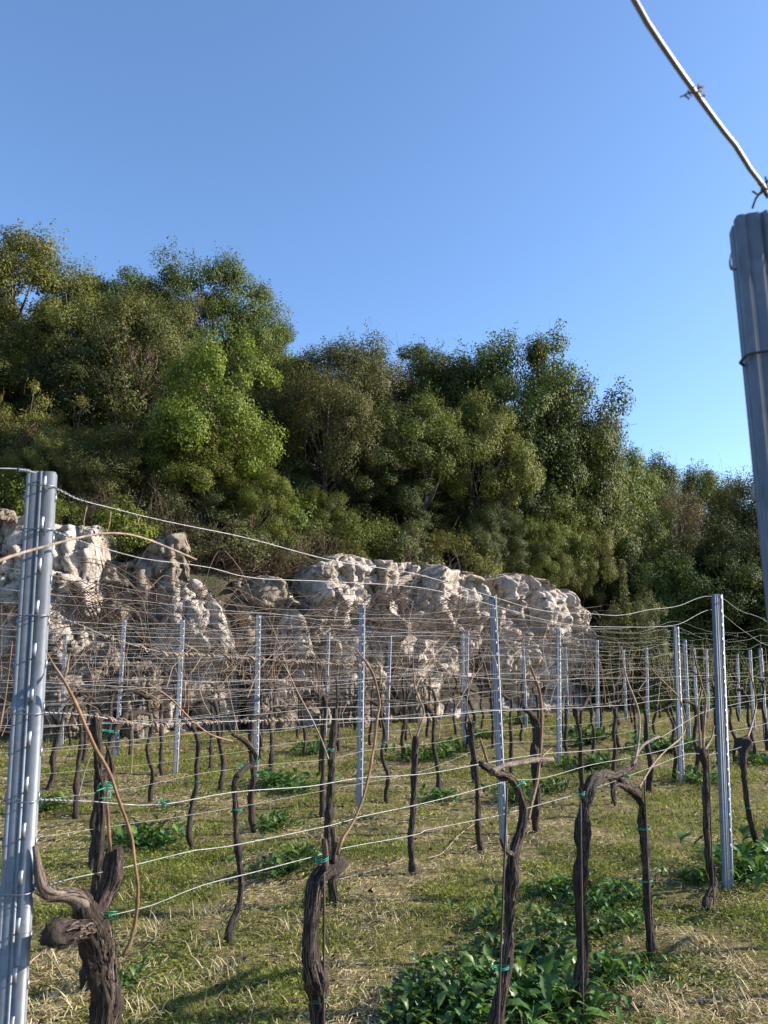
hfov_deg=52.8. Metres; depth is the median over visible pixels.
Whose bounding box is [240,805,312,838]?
leafy weed
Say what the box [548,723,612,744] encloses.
leafy weed
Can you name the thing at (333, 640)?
trellis wire
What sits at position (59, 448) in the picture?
evergreen tree
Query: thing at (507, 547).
evergreen tree
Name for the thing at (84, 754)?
grapevine
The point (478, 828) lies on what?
grapevine
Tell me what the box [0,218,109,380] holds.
evergreen tree
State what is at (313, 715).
trellis wire
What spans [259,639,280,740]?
grapevine
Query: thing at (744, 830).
leafy weed
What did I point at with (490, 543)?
evergreen shrub
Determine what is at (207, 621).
rock outcrop
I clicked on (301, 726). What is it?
trellis wire
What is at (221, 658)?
dry shoots
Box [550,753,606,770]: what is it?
leafy weed
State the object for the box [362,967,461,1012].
leafy weed
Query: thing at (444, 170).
sky
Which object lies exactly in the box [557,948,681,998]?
leafy weed
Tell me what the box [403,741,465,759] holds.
leafy weed
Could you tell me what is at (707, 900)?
grapevine
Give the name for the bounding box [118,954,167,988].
leafy weed
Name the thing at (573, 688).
grapevine
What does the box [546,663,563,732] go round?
grapevine
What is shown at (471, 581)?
rock outcrop
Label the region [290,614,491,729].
dry bramble
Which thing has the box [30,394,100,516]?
heath shrub
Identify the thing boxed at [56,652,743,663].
trellis wire
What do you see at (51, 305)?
evergreen tree
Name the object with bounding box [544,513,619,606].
evergreen tree
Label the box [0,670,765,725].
trellis wire
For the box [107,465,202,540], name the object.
twiggy shrub
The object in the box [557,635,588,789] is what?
grapevine
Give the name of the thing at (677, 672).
trellis post
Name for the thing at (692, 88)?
trellis wire
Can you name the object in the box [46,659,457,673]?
trellis wire
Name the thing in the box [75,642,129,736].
rock outcrop
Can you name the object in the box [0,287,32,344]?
evergreen tree
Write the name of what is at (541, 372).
oak tree
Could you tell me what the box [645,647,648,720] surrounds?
trellis post
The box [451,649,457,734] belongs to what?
grapevine
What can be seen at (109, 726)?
grapevine
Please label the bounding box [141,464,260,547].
evergreen tree
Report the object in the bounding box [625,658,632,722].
grapevine
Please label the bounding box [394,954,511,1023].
leafy weed
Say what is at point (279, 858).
leafy weed
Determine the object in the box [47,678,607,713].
trellis wire
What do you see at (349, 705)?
rock outcrop
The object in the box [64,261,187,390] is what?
oak tree
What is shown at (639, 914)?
leafy weed
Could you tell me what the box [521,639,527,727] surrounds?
trellis post
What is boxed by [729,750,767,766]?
leafy weed
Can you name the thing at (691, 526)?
broadleaf tree
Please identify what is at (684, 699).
grapevine
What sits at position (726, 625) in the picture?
bramble bush
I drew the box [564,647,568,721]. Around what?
trellis post
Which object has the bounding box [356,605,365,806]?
trellis post
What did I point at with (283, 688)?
trellis wire
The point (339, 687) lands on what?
trellis wire
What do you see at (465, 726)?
grapevine
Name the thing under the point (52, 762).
grapevine
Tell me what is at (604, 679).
grapevine
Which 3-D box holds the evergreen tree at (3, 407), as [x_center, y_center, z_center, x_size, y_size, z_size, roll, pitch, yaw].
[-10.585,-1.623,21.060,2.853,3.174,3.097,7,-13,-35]
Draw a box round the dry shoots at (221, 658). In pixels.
[12,625,459,693]
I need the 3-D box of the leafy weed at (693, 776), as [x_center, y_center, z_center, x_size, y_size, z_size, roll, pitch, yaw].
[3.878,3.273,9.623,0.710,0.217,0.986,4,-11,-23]
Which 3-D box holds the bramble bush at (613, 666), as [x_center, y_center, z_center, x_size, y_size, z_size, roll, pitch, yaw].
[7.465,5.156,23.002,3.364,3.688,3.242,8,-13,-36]
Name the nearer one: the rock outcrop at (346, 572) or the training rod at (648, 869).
the training rod at (648, 869)
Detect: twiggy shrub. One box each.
[59,474,135,531]
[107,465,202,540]
[145,506,234,569]
[228,505,318,578]
[275,518,363,567]
[504,561,539,577]
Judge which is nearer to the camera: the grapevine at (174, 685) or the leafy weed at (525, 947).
the leafy weed at (525, 947)
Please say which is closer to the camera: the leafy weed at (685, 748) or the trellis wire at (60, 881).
the trellis wire at (60, 881)
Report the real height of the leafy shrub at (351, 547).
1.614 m
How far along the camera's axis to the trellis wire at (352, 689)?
10.62 m
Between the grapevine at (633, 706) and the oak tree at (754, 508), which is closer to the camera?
the grapevine at (633, 706)
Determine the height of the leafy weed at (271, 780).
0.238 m
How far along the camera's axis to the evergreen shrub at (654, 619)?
22.67 m
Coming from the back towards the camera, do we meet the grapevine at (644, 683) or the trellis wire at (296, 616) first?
the grapevine at (644, 683)
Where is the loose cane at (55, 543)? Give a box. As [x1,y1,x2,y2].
[0,532,196,561]
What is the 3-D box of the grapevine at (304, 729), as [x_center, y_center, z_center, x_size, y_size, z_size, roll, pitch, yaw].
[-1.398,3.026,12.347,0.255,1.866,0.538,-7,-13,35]
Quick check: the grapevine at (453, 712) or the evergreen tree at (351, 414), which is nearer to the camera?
the grapevine at (453, 712)
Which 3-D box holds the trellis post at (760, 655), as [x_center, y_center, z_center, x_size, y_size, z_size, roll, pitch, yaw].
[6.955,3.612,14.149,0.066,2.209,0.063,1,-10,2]
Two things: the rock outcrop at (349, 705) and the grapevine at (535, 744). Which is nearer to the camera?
the grapevine at (535, 744)
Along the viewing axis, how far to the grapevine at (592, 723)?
12.27 m
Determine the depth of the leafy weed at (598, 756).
10.83 m
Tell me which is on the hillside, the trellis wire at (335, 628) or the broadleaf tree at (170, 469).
the broadleaf tree at (170, 469)
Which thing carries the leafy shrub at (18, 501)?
on the hillside
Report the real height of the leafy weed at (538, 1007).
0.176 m
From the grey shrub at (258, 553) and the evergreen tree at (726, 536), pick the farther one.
the evergreen tree at (726, 536)
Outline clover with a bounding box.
[0,707,767,1023]
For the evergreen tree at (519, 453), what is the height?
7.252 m
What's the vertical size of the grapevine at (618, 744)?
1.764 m
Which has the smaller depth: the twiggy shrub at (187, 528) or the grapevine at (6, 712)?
the grapevine at (6, 712)
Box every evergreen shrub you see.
[454,509,510,575]
[592,581,671,702]
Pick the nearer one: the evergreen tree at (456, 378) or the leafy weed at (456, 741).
the leafy weed at (456, 741)
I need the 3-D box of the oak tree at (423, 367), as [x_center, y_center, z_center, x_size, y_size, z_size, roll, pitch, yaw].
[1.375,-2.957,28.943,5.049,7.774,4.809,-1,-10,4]
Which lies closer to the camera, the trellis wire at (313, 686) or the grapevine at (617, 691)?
the trellis wire at (313, 686)
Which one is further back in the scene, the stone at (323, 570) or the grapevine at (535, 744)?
the stone at (323, 570)
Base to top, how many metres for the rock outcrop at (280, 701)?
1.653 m
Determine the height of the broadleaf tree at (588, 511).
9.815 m
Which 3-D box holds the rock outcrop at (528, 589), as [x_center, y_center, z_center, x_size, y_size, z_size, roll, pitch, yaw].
[3.150,3.883,23.347,2.915,4.636,5.350,8,-13,-38]
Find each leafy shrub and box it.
[0,460,65,521]
[55,486,88,525]
[76,478,163,560]
[257,481,333,565]
[316,505,391,559]
[325,535,373,558]
[361,513,415,561]
[410,519,502,577]
[454,531,505,575]
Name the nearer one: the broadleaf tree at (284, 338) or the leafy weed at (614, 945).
the leafy weed at (614, 945)
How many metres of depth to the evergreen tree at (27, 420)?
20.30 m
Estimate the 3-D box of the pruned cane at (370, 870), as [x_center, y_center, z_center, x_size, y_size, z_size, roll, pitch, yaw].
[-0.083,2.636,5.704,0.040,0.008,0.785,-9,-14,40]
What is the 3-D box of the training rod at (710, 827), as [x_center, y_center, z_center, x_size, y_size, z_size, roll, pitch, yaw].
[2.134,2.084,5.047,0.009,1.011,0.121,-9,-13,39]
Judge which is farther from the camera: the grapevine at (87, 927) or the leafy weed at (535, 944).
the leafy weed at (535, 944)
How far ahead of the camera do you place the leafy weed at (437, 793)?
8.47 m
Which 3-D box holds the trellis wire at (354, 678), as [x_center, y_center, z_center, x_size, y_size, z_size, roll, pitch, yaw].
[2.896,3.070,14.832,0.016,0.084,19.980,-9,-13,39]
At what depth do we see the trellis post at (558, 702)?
11.62 m
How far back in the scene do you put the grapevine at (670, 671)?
20.17 m
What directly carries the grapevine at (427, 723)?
on the ground at (231, 887)
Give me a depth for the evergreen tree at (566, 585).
24.67 m
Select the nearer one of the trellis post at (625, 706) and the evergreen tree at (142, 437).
the trellis post at (625, 706)
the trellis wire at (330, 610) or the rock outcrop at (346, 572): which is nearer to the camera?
the trellis wire at (330, 610)
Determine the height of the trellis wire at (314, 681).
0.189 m
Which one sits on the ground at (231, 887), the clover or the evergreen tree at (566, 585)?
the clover
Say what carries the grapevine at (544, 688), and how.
on the ground at (231, 887)
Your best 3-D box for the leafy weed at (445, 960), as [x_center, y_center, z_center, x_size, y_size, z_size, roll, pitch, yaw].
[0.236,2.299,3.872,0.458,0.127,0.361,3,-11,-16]
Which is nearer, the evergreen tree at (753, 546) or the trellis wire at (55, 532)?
the trellis wire at (55, 532)
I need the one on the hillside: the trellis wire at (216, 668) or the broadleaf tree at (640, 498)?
the broadleaf tree at (640, 498)
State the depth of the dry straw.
4.60 m
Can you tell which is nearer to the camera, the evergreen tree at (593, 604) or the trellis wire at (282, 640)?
the trellis wire at (282, 640)
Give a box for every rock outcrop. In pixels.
[0,515,120,734]
[42,675,87,741]
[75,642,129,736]
[98,531,190,729]
[120,660,164,738]
[148,579,240,733]
[232,571,293,677]
[244,676,297,732]
[272,591,320,726]
[292,548,390,724]
[332,680,369,727]
[371,560,490,718]
[398,685,441,723]
[447,565,578,712]
[477,610,491,681]
[556,589,602,706]
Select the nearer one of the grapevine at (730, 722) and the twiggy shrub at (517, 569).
the grapevine at (730, 722)
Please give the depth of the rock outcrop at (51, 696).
14.44 m
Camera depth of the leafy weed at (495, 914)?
4.58 m
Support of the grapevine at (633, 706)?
on the ground at (231, 887)
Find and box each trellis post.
[0,471,56,1023]
[59,634,66,746]
[114,620,125,755]
[173,620,184,773]
[253,615,260,778]
[325,632,329,734]
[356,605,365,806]
[385,635,391,741]
[461,634,463,731]
[463,630,468,747]
[489,595,507,845]
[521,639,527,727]
[556,629,561,762]
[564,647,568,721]
[595,640,598,726]
[622,650,627,719]
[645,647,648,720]
[673,626,684,783]
[682,640,690,736]
[692,648,697,708]
[705,650,709,717]
[711,594,733,889]
[729,210,767,623]
[735,654,740,715]
[748,650,755,730]
[758,648,766,741]
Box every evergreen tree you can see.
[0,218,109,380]
[0,252,157,391]
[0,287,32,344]
[0,312,138,428]
[0,350,63,415]
[0,399,42,462]
[0,433,32,495]
[0,440,63,512]
[9,326,152,487]
[16,420,87,489]
[24,423,111,517]
[43,420,157,516]
[61,272,228,438]
[69,448,135,497]
[86,409,185,488]
[101,278,215,422]
[114,430,184,503]
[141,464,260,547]
[181,408,235,463]
[211,450,282,511]
[221,367,332,491]
[224,453,321,517]
[267,345,388,542]
[273,319,402,513]
[307,411,433,544]
[314,338,428,512]
[347,478,453,559]
[377,471,468,538]
[390,346,503,489]
[419,380,546,526]
[419,494,500,559]
[440,522,515,572]
[452,496,532,572]
[463,439,557,538]
[533,542,582,592]
[539,457,645,566]
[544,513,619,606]
[557,572,601,604]
[580,528,650,673]
[597,493,677,658]
[607,503,744,659]
[676,505,764,640]
[706,459,757,567]
[724,565,767,676]
[726,531,760,597]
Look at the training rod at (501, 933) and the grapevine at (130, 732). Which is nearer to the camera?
the training rod at (501, 933)
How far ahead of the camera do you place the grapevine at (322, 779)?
7.71 m
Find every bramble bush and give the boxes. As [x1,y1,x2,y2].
[576,625,691,710]
[600,653,713,711]
[640,622,736,707]
[668,611,752,690]
[671,631,767,708]
[725,629,767,706]
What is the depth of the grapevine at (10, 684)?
12.70 m
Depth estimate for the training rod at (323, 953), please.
2.37 m
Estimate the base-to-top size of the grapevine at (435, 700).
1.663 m
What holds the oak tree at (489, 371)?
on the hillside
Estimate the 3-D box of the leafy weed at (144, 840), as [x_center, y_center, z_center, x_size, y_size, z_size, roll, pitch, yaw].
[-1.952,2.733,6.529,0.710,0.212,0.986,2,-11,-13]
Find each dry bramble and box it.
[0,552,224,669]
[0,610,130,727]
[47,607,305,733]
[60,552,279,692]
[183,551,364,718]
[262,566,473,685]
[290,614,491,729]
[372,561,570,665]
[451,599,656,711]
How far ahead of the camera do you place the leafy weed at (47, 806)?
7.98 m
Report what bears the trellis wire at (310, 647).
attached to the trellis post at (178, 711)
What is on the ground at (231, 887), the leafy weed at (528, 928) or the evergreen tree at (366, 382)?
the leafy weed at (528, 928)
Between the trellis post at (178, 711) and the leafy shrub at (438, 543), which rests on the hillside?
the leafy shrub at (438, 543)
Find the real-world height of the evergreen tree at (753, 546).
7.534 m
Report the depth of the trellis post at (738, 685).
19.98 m
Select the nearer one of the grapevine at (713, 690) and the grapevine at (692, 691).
the grapevine at (713, 690)
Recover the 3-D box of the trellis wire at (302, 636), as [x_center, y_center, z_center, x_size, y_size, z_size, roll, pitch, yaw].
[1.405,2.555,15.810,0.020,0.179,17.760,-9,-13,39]
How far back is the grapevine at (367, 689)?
11.06 m
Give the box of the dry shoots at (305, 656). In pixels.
[0,591,745,735]
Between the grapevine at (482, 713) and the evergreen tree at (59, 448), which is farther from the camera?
the evergreen tree at (59, 448)
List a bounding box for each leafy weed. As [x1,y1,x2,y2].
[38,790,80,812]
[107,821,195,857]
[110,814,186,843]
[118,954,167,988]
[227,841,321,880]
[238,766,339,788]
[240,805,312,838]
[268,776,317,793]
[284,735,339,754]
[285,838,359,867]
[358,988,459,1023]
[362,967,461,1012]
[377,979,533,1023]
[384,743,461,762]
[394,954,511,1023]
[396,948,484,985]
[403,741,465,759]
[410,784,460,803]
[429,737,483,754]
[432,885,541,934]
[438,941,536,995]
[450,932,541,972]
[453,946,570,1023]
[458,944,618,1023]
[460,728,518,738]
[467,931,614,979]
[480,783,564,804]
[488,968,664,1023]
[496,922,576,972]
[503,712,547,723]
[516,775,578,793]
[517,902,597,942]
[518,871,572,903]
[544,871,607,899]
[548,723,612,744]
[548,909,640,948]
[549,877,635,916]
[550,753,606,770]
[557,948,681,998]
[561,877,665,908]
[565,750,633,771]
[588,942,676,984]
[601,902,644,931]
[625,732,697,753]
[650,825,767,890]
[654,738,706,753]
[655,864,709,885]
[669,765,731,786]
[683,737,732,752]
[695,824,767,873]
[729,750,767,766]
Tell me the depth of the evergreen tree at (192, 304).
26.93 m
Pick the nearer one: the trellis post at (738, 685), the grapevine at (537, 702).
the grapevine at (537, 702)
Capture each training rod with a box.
[322,874,324,1023]
[497,788,507,1023]
[580,803,583,1013]
[643,780,652,961]
[707,750,714,907]
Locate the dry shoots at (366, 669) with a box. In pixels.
[47,600,683,701]
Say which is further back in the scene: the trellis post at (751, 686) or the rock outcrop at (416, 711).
the rock outcrop at (416, 711)
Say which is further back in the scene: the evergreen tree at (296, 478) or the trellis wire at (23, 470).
the evergreen tree at (296, 478)
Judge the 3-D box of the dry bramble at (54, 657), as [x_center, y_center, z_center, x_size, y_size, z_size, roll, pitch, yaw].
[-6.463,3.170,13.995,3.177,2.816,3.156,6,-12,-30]
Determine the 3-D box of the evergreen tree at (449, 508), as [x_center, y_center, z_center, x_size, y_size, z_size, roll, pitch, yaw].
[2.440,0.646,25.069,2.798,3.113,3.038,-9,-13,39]
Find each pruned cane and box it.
[30,953,71,991]
[336,858,404,880]
[425,825,472,858]
[466,842,524,849]
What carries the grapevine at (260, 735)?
on the ground at (231, 887)
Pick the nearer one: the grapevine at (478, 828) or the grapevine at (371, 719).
the grapevine at (478, 828)
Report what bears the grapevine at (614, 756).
on the ground at (231, 887)
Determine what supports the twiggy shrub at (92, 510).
on the hillside
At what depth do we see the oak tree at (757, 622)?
24.44 m
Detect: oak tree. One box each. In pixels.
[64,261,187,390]
[199,343,301,448]
[365,334,479,474]
[439,318,595,523]
[500,325,635,539]
[547,397,650,628]
[603,550,727,674]
[626,458,692,556]
[635,449,714,550]
[665,544,767,677]
[745,475,757,531]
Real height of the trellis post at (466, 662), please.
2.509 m
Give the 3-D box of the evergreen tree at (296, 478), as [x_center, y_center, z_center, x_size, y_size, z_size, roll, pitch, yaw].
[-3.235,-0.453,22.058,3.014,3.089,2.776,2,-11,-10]
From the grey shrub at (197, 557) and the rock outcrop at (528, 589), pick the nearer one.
the grey shrub at (197, 557)
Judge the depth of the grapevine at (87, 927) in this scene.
1.83 m
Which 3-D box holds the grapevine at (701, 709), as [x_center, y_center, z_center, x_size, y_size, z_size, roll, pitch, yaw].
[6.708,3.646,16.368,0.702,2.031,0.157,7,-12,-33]
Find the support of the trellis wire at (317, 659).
attached to the trellis post at (178, 711)
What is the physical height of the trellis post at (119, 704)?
2.647 m
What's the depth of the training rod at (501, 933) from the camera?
3.10 m
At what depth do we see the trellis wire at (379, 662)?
14.87 m
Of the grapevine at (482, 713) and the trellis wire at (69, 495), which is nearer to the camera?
the trellis wire at (69, 495)
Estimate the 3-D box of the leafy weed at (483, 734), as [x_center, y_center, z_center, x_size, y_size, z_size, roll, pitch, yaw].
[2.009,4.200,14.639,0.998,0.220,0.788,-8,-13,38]
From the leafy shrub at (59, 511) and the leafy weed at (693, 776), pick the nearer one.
the leafy weed at (693, 776)
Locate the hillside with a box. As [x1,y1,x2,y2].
[0,338,764,733]
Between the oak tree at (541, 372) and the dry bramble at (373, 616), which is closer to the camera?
the dry bramble at (373, 616)
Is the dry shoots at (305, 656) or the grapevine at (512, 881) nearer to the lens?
the grapevine at (512, 881)
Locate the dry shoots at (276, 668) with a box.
[1,616,619,705]
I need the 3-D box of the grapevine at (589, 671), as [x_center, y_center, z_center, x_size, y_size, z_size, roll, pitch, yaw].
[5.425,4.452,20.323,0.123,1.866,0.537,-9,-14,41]
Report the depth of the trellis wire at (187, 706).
12.30 m
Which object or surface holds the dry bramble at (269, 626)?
on the hillside
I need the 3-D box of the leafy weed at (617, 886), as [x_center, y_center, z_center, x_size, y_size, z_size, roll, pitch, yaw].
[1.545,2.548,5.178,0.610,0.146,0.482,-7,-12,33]
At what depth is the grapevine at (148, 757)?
8.31 m
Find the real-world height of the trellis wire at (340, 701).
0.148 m
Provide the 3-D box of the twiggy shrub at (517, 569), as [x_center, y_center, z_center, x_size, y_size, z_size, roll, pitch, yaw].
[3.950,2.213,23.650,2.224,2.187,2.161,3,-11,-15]
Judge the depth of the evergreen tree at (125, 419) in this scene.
21.11 m
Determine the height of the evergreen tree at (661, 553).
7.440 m
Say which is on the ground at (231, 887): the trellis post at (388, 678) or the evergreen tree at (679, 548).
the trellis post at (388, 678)
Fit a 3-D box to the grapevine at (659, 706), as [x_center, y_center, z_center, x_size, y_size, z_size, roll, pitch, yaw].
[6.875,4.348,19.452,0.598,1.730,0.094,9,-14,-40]
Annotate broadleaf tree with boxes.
[132,310,288,534]
[136,420,251,536]
[141,236,293,399]
[219,294,302,401]
[223,459,301,571]
[291,482,361,548]
[368,381,486,546]
[468,393,600,536]
[509,515,575,588]
[520,476,601,583]
[538,420,651,589]
[598,439,668,598]
[631,474,722,565]
[675,459,748,542]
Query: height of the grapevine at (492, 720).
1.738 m
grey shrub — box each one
[181,505,303,574]
[188,540,211,573]
[378,512,446,569]
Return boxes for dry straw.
[0,707,767,1023]
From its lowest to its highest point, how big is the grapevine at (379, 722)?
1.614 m
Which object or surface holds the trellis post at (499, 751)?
on the ground at (231, 887)
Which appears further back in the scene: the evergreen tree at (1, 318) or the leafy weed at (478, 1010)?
the evergreen tree at (1, 318)
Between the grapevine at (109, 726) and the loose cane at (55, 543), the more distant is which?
the grapevine at (109, 726)
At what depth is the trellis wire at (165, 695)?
12.63 m
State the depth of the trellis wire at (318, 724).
7.47 m
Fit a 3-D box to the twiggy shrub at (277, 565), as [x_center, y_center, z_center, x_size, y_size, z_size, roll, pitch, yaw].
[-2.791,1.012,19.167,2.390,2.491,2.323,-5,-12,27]
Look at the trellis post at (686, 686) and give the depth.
14.44 m
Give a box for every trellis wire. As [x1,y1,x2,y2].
[0,468,35,472]
[0,588,761,641]
[0,602,744,637]
[0,652,437,662]
[0,653,756,682]
[0,666,758,689]
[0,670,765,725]
[0,687,739,778]
[0,723,765,895]
[1,682,410,703]
[1,703,753,841]
[2,614,735,645]
[3,698,743,805]
[3,698,763,805]
[4,567,756,632]
[4,683,758,752]
[6,691,375,717]
[7,629,749,651]
[7,636,743,648]
[7,643,471,651]
[8,672,744,727]
[8,694,767,728]
[9,680,698,738]
[10,662,694,689]
[12,626,445,636]
[14,614,763,680]
[20,528,765,644]
[23,480,765,620]
[45,674,443,691]
[45,675,576,701]
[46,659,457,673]
[47,666,628,687]
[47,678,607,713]
[49,625,702,648]
[50,681,747,750]
[55,678,669,726]
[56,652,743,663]
[56,683,605,724]
[57,653,603,659]
[58,660,672,680]
[59,641,664,650]
[60,643,614,649]
[60,667,744,703]
[61,623,610,642]
[61,628,609,644]
[69,671,659,704]
[77,665,698,691]
[82,616,692,640]
[98,659,626,673]
[109,740,765,916]
[130,651,698,662]
[631,0,767,366]
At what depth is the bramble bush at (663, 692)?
21.83 m
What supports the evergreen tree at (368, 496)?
on the hillside
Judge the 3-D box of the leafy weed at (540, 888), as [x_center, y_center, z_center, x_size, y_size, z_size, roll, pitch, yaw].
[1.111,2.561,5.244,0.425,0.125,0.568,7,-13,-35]
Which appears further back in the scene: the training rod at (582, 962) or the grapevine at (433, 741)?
the grapevine at (433, 741)
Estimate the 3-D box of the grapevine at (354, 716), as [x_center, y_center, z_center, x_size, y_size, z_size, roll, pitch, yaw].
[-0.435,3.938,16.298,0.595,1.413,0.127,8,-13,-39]
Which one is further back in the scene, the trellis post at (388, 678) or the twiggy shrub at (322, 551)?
the twiggy shrub at (322, 551)
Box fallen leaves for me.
[0,744,767,1023]
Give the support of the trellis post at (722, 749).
on the ground at (231, 887)
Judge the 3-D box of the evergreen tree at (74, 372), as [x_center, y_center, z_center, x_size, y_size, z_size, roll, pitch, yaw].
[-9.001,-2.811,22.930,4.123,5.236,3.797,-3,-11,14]
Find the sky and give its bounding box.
[0,0,767,524]
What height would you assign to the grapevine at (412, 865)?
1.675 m
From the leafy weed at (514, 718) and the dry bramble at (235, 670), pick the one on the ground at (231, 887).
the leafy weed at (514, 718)
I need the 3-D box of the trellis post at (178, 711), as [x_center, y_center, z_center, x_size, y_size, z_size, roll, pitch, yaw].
[-2.803,2.766,10.532,0.066,2.576,0.063,5,-11,-23]
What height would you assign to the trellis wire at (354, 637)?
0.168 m
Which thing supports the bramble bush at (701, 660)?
on the ground at (231, 887)
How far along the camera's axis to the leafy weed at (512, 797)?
8.50 m
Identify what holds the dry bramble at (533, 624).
on the ground at (231, 887)
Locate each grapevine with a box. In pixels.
[0,641,12,734]
[0,657,12,692]
[0,668,12,715]
[31,650,170,1023]
[45,673,104,789]
[47,651,108,818]
[67,645,99,745]
[74,654,91,762]
[79,711,114,994]
[86,684,160,869]
[89,644,115,740]
[107,644,128,780]
[114,621,173,802]
[120,658,146,754]
[146,633,195,751]
[147,682,258,945]
[158,673,176,775]
[178,664,202,849]
[187,634,226,791]
[195,662,223,769]
[198,644,224,741]
[234,638,272,760]
[246,648,273,832]
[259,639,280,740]
[268,628,296,776]
[283,664,339,905]
[286,644,306,756]
[290,647,311,738]
[298,649,381,1023]
[311,645,333,717]
[312,643,336,774]
[314,646,343,816]
[321,642,341,751]
[348,634,399,803]
[353,670,374,730]
[355,647,375,767]
[357,641,387,744]
[375,657,381,727]
[392,640,412,740]
[400,677,422,761]
[403,656,408,716]
[406,651,424,875]
[409,672,429,737]
[415,645,441,787]
[423,655,437,750]
[427,655,434,722]
[435,633,476,782]
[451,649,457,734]
[460,661,468,751]
[465,668,484,854]
[478,655,484,728]
[478,738,553,1023]
[488,654,494,747]
[499,662,503,726]
[500,643,525,741]
[500,647,521,773]
[511,638,539,719]
[522,666,542,832]
[527,652,542,767]
[541,647,554,709]
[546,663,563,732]
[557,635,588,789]
[563,683,572,760]
[568,645,579,718]
[570,647,659,1012]
[571,642,587,726]
[585,646,593,713]
[588,657,595,753]
[592,654,602,726]
[594,650,629,804]
[601,676,609,712]
[610,657,685,956]
[611,645,621,747]
[616,667,620,725]
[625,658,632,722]
[626,655,636,745]
[637,679,653,792]
[640,656,645,699]
[644,636,669,741]
[649,654,661,717]
[650,652,675,738]
[663,653,672,711]
[665,661,677,781]
[680,658,699,773]
[682,670,685,715]
[688,644,693,696]
[690,639,707,730]
[692,649,717,910]
[705,635,736,759]
[709,654,717,765]
[730,651,739,721]
[734,660,763,850]
[735,644,756,755]
[759,662,767,750]
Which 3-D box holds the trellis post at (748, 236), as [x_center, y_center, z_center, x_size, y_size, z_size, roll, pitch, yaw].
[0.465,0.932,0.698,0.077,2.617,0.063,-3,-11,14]
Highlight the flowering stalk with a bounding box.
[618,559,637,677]
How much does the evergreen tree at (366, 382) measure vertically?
7.440 m
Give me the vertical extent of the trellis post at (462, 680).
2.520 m
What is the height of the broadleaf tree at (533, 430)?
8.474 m
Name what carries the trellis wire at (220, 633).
attached to the trellis post at (327, 665)
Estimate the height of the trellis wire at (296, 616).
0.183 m
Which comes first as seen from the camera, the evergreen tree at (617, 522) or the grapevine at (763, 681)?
the grapevine at (763, 681)
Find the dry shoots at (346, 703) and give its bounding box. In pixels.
[78,603,750,795]
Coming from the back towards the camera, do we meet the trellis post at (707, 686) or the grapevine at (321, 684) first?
the trellis post at (707, 686)
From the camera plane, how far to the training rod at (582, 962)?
3.59 m
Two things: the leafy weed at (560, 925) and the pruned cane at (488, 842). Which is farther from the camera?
the pruned cane at (488, 842)
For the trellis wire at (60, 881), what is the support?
attached to the trellis post at (24, 754)
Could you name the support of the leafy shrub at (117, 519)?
on the hillside
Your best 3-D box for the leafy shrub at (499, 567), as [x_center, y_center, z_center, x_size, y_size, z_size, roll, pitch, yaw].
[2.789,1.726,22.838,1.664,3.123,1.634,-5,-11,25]
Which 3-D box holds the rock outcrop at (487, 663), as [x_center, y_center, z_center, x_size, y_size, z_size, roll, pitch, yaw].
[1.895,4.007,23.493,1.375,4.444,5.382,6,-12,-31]
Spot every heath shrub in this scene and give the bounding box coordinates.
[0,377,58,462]
[0,390,33,461]
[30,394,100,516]
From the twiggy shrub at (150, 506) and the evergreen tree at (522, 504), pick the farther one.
the evergreen tree at (522, 504)
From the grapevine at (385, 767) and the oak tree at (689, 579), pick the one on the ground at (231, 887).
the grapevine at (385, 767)
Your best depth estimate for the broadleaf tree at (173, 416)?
19.65 m
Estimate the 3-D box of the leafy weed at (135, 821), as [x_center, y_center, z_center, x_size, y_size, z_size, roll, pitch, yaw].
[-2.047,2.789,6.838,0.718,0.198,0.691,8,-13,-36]
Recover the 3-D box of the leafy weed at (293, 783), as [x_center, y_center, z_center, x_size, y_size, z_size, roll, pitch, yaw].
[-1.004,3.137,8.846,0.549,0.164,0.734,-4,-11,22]
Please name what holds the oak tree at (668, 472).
on the hillside
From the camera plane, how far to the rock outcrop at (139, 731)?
15.00 m
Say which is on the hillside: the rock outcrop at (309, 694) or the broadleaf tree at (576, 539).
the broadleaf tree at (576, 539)
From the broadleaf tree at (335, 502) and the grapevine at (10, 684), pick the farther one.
the broadleaf tree at (335, 502)
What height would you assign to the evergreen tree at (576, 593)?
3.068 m
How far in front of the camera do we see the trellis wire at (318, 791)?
4.81 m
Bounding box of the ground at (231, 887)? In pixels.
[0,703,767,1023]
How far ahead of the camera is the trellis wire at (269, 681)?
6.77 m
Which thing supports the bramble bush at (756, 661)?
on the ground at (231, 887)
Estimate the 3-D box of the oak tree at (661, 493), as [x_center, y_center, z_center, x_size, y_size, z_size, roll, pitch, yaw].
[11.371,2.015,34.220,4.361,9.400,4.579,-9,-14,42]
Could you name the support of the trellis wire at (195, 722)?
attached to the trellis post at (24, 754)
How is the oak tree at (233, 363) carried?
on the hillside
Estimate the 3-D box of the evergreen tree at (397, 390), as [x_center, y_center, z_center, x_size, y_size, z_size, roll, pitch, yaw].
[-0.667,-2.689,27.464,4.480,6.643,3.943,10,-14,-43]
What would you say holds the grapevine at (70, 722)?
on the ground at (231, 887)
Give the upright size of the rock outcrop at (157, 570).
4.968 m
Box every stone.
[0,508,17,524]
[310,561,337,579]
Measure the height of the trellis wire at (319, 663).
0.334 m

